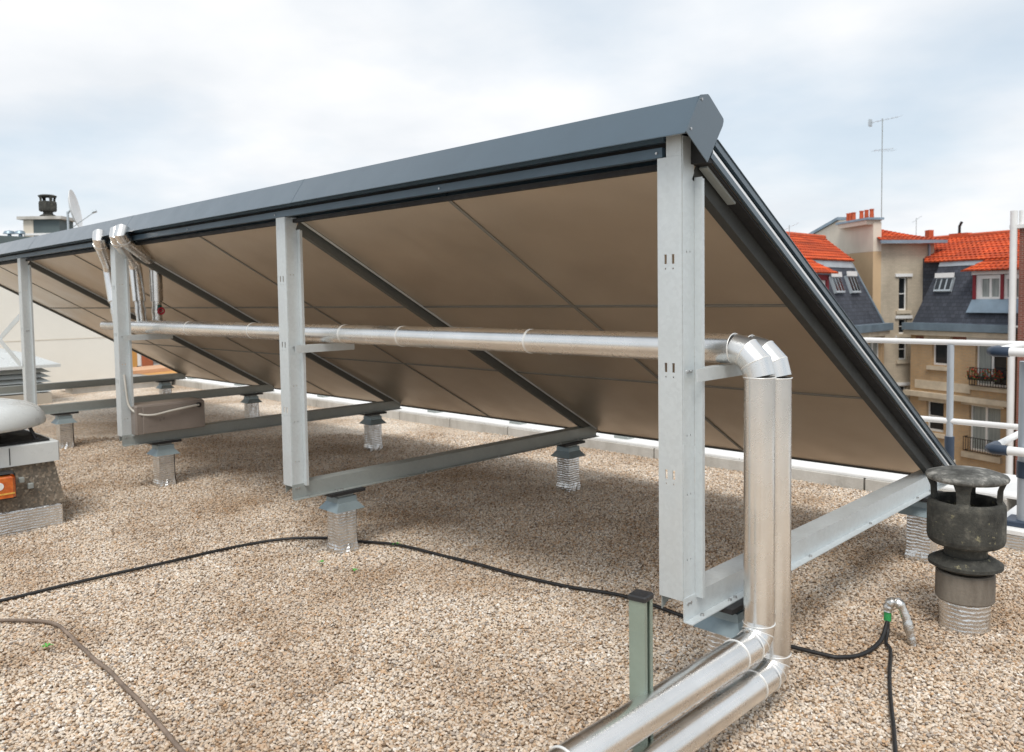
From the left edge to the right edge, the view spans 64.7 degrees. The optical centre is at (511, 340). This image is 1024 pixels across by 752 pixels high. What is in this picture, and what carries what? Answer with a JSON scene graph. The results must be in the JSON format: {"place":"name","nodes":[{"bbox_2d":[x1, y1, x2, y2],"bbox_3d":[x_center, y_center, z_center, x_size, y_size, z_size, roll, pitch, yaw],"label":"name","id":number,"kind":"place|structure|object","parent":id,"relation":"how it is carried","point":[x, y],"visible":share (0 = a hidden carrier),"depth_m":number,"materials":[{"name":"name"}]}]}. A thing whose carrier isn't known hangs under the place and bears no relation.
{"place":"outdoors","nodes":[
{"label":"outdoors","id":0,"kind":"place"},
{"bbox_2d":[0,216,114,382],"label":"white building","id":1,"kind":"structure","parent":0,"point":[77,352],"depth_m":16.46,"materials":[{"name":"paint"}]},
{"bbox_2d":[3,230,14,235],"bbox_3d":[-13.681,-2.446,22.023,0.320,1.120,0.320,2,4,44],"label":"roof vent","id":2,"kind":"object","parent":1,"relation":"on","point":[8,232],"visible":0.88,"depth_m":21.90,"materials":[{"name":"metal"}]},
{"bbox_2d":[14,230,24,235],"bbox_3d":[-13.381,-2.446,22.023,0.320,1.120,0.320,2,4,44],"label":"roof vent","id":3,"kind":"object","parent":1,"relation":"on","point":[19,232],"visible":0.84,"depth_m":21.89,"materials":[{"name":"metal"}]},
{"bbox_2d":[38,194,56,215],"bbox_3d":[-12.833,-3.623,22.336,0.470,0.826,0.470,2,4,44],"label":"chimney cowl","id":4,"kind":"object","parent":1,"relation":"on","point":[48,208],"visible":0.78,"depth_m":22.18,"materials":[{"name":"metal"}]},
{"bbox_2d":[66,190,96,228],"bbox_3d":[-11.336,-3.102,21.028,0.742,1.636,0.742,1,3,29],"label":"satellite dish","id":5,"kind":"object","parent":1,"relation":"on","point":[74,208],"visible":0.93,"depth_m":21.12,"materials":[{"name":"white paint"}]},
{"bbox_2d":[0,385,1023,751],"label":"gravel","id":6,"kind":"structure","parent":0,"point":[298,645],"depth_m":4.04,"materials":[{"name":"beige gravel"}]},
{"bbox_2d":[0,348,60,403],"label":"louvred ventilator","id":7,"kind":"object","parent":6,"relation":"on","point":[11,373],"visible":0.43,"depth_m":12.69,"materials":[{"name":"metal"}]},
{"bbox_2d":[0,398,65,535],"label":"roof ventilator","id":8,"kind":"object","parent":6,"relation":"on","point":[30,455],"visible":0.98,"depth_m":5.66,"materials":[{"name":"metal"}]},
{"bbox_2d":[0,470,33,499],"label":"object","id":9,"kind":"object","parent":8,"relation":"attached to","point":[7,484],"visible":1,"depth_m":5.44,"materials":[{"name":"orange plastic"}]},
{"bbox_2d":[50,411,78,448],"bbox_3d":[-4.915,0.994,8.882,0.210,0.418,0.250,2,4,44],"label":"support pedestal","id":10,"kind":"object","parent":6,"relation":"on","point":[63,422],"visible":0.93,"depth_m":8.83,"materials":[{"name":"metal"}]},
{"bbox_2d":[0,618,185,751],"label":"old hose","id":11,"kind":"object","parent":6,"relation":"on","point":[146,709],"visible":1,"depth_m":3.38,"materials":[{"name":"grey rubber"}]},
{"bbox_2d":[65,382,171,393],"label":"parapet","id":12,"kind":"structure","parent":6,"relation":"on","point":[88,389],"depth_m":14.61,"materials":[{"name":"concrete"}]},
{"bbox_2d":[146,438,181,487],"bbox_3d":[-3.003,1.067,6.977,0.210,0.418,0.250,2,4,44],"label":"support pedestal","id":13,"kind":"object","parent":6,"relation":"on","point":[162,453],"visible":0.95,"depth_m":6.92,"materials":[{"name":"metal"}]},
{"bbox_2d":[0,536,327,601],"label":"power cable","id":14,"kind":"object","parent":6,"relation":"on","point":[144,567],"visible":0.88,"depth_m":4.79,"materials":[{"name":"black rubber"}]},
{"bbox_2d":[155,380,174,393],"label":"support pedestal","id":15,"kind":"object","parent":6,"relation":"on","point":[164,387],"visible":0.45,"depth_m":12.26,"materials":[{"name":"metal"}]},
{"bbox_2d":[240,393,262,417],"bbox_3d":[-3.359,0.889,10.434,0.210,0.418,0.250,2,4,44],"label":"support pedestal","id":16,"kind":"object","parent":6,"relation":"on","point":[251,404],"visible":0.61,"depth_m":10.38,"materials":[{"name":"metal"}]},
{"bbox_2d":[319,487,365,555],"bbox_3d":[-1.062,1.140,5.072,0.210,0.418,0.250,2,4,44],"label":"support pedestal","id":17,"kind":"object","parent":6,"relation":"on","point":[341,507],"visible":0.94,"depth_m":5.02,"materials":[{"name":"metal"}]},
{"bbox_2d":[359,411,386,450],"bbox_3d":[-1.461,0.963,8.515,0.210,0.418,0.250,2,4,44],"label":"support pedestal","id":18,"kind":"object","parent":6,"relation":"on","point":[372,422],"visible":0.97,"depth_m":8.46,"materials":[{"name":"metal"}]},
{"bbox_2d":[551,440,585,491],"bbox_3d":[0.465,1.036,6.624,0.210,0.418,0.250,2,4,44],"label":"support pedestal","id":19,"kind":"object","parent":6,"relation":"on","point":[567,455],"visible":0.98,"depth_m":6.57,"materials":[{"name":"metal"}]},
{"bbox_2d":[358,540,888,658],"bbox_3d":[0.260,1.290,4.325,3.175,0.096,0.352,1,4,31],"label":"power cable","id":20,"kind":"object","parent":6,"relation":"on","point":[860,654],"visible":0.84,"depth_m":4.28,"materials":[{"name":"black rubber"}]},
{"bbox_2d":[628,589,653,749],"bbox_3d":[0.403,1.107,2.515,0.062,0.652,0.062,1,4,36],"label":"strut post","id":21,"kind":"object","parent":6,"relation":"on","point":[640,642],"visible":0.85,"depth_m":2.49,"materials":[{"name":"green metal"}]},
{"bbox_2d":[694,590,751,694],"bbox_3d":[0.864,1.212,3.182,0.210,0.418,0.250,2,4,44],"label":"support pedestal","id":22,"kind":"object","parent":6,"relation":"on","point":[722,626],"visible":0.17,"depth_m":3.11,"materials":[{"name":"metal"}]},
{"bbox_2d":[0,94,955,625],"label":"solar collector array","id":23,"kind":"object","parent":22,"relation":"on","point":[664,222],"visible":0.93,"depth_m":4.62,"materials":[{"name":"paint"}]},
{"bbox_2d":[123,375,204,434],"bbox_3d":[-2.998,0.518,6.933,0.300,0.503,0.644,2,4,44],"label":"junction enclosure","id":24,"kind":"object","parent":23,"relation":"attached to","point":[148,417],"visible":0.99,"depth_m":6.85,"materials":[{"name":"beige plastic"}]},
{"bbox_2d":[92,226,775,751],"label":"insulated pipe","id":25,"kind":"object","parent":23,"relation":"attached to","point":[630,724],"visible":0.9,"depth_m":2.92,"materials":[{"name":"metal"}]},
{"bbox_2d":[113,224,792,751],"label":"insulated pipe","id":26,"kind":"object","parent":23,"relation":"attached to","point":[705,720],"visible":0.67,"depth_m":2.98,"materials":[{"name":"metal"}]},
{"bbox_2d":[883,597,916,751],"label":"cable conduit","id":27,"kind":"object","parent":6,"relation":"on","point":[891,603],"visible":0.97,"depth_m":3.59,"materials":[{"name":"metal"}]},
{"bbox_2d":[898,490,942,564],"bbox_3d":[2.419,1.106,4.762,0.210,0.418,0.250,2,4,44],"label":"support pedestal","id":28,"kind":"object","parent":6,"relation":"on","point":[921,546],"visible":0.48,"depth_m":4.71,"materials":[{"name":"metal"}]},
{"bbox_2d":[925,465,1010,636],"bbox_3d":[2.118,0.983,3.772,0.348,0.777,0.348,2,4,44],"label":"chimney cowl","id":29,"kind":"object","parent":6,"relation":"on","point":[966,528],"visible":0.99,"depth_m":3.68,"materials":[{"name":"metal"}]},
{"bbox_2d":[1003,505,1023,551],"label":"roof upstand","id":30,"kind":"object","parent":6,"relation":"on","point":[1015,538],"visible":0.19,"depth_m":4.88,"materials":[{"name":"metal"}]},
{"bbox_2d":[985,342,1023,527],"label":"guardrail","id":31,"kind":"object","parent":30,"relation":"on","point":[1000,447],"visible":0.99,"depth_m":4.91,"materials":[{"name":"white metal"}]},
{"bbox_2d":[0,0,1023,235],"label":"sky","id":32,"kind":"structure","parent":0,"point":[129,107],"materials":[{"name":"white"}]},
{"bbox_2d":[786,231,893,364],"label":"apartment building","id":33,"kind":"structure","parent":0,"point":[833,266],"depth_m":34.88,"materials":[{"name":"orange tile"}]},
{"bbox_2d":[870,343,877,356],"bbox_3d":[15.899,0.464,35.693,1.309,1.114,0.070,-4,4,-44],"label":"window","id":34,"kind":"structure","parent":33,"relation":"in","point":[874,346],"depth_m":35.98,"materials":[{"name":"white glass"}]},
{"bbox_2d":[902,221,1019,474],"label":"apartment building","id":35,"kind":"structure","parent":0,"point":[965,296],"depth_m":34.20,"materials":[{"name":"beige paint"}]},
{"bbox_2d":[928,401,943,431],"bbox_3d":[18.665,3.321,35.420,0.060,1.316,0.862,-2,3,-23],"label":"window","id":36,"kind":"structure","parent":35,"relation":"in","point":[936,409],"depth_m":35.47,"materials":[{"name":"white paint"}]},
{"bbox_2d":[934,345,946,365],"bbox_3d":[18.710,0.592,35.081,0.060,0.957,0.810,-2,3,-23],"label":"window","id":37,"kind":"structure","parent":35,"relation":"in","point":[940,351],"depth_m":35.18,"materials":[{"name":"glass"}]},
{"bbox_2d":[971,405,1000,451],"bbox_3d":[19.590,3.656,33.311,0.070,1.921,1.383,-2,3,-23],"label":"window","id":38,"kind":"structure","parent":35,"relation":"in","point":[979,413],"depth_m":33.43,"materials":[{"name":"grey glass"}]},
{"bbox_2d":[977,346,1006,387],"bbox_3d":[19.641,0.957,32.958,0.070,1.831,1.360,-2,3,-23],"label":"window","id":39,"kind":"structure","parent":35,"relation":"in","point":[984,360],"depth_m":33.08,"materials":[{"name":"grey glass"}]},
{"bbox_3d":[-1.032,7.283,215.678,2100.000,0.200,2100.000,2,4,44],"label":"ground","id":40,"kind":"structure","parent":0,"visible":0},
{"bbox_2d":[119,351,159,366],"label":"painted building","id":41,"kind":"structure","parent":40,"relation":"on","point":[138,360],"depth_m":23.96,"materials":[{"name":"orange paint"}]},
{"bbox_2d":[133,365,176,374],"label":"terrace roof","id":42,"kind":"structure","parent":40,"relation":"on","point":[153,370],"depth_m":22.14,"materials":[{"name":"orange"}]},
{"bbox_2d":[808,209,947,400],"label":"stair tower","id":43,"kind":"structure","parent":40,"relation":"on","point":[888,265],"depth_m":37.05,"materials":[{"name":"paint"}]},
{"bbox_2d":[868,115,901,220],"bbox_3d":[17.628,-8.148,38.370,1.502,4.926,0.600,-1,3,0],"label":"tv antenna","id":44,"kind":"object","parent":43,"relation":"on","point":[870,122],"visible":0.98,"depth_m":38.30,"materials":[{"name":"metal"}]},
{"bbox_2d":[899,277,905,309],"bbox_3d":[17.895,-2.155,37.181,0.433,1.514,0.060,-1,3,-9],"label":"window","id":45,"kind":"structure","parent":43,"relation":"in","point":[902,280],"depth_m":37.18,"materials":[{"name":"glass"}]},
{"bbox_2d":[899,319,905,333],"bbox_3d":[17.931,-0.659,37.260,0.434,0.688,0.060,-1,3,-9],"label":"window","id":46,"kind":"structure","parent":43,"relation":"in","point":[900,320],"depth_m":37.26,"materials":[{"name":"glass"}]},
{"bbox_2d":[899,344,905,359],"bbox_3d":[17.966,0.390,37.324,0.435,0.981,0.060,-1,3,-9],"label":"window","id":47,"kind":"structure","parent":43,"relation":"in","point":[902,347],"depth_m":37.33,"materials":[{"name":"white paint"}]},
{"bbox_2d":[1005,210,1023,474],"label":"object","id":48,"kind":"structure","parent":40,"relation":"on","point":[1014,226],"depth_m":29.78,"materials":[{"name":"white paint"}]},
{"bbox_3d":[-4.526,9.884,5.592,24.600,16.940,13.740,2,4,44],"label":"roof block","id":49,"kind":"object","parent":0,"visible":0},
{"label":"roof deck","id":50,"kind":"structure","parent":49,"relation":"on","visible":0},
{"bbox_2d":[172,377,1016,511],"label":"parapet","id":51,"kind":"structure","parent":50,"relation":"on","point":[859,479],"depth_m":8.06,"materials":[{"name":"concrete"}]},
{"bbox_2d":[187,337,1023,461],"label":"guardrail","id":52,"kind":"object","parent":51,"relation":"on","point":[949,420],"visible":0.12,"depth_m":6.08,"materials":[{"name":"white metal"}]}
]}

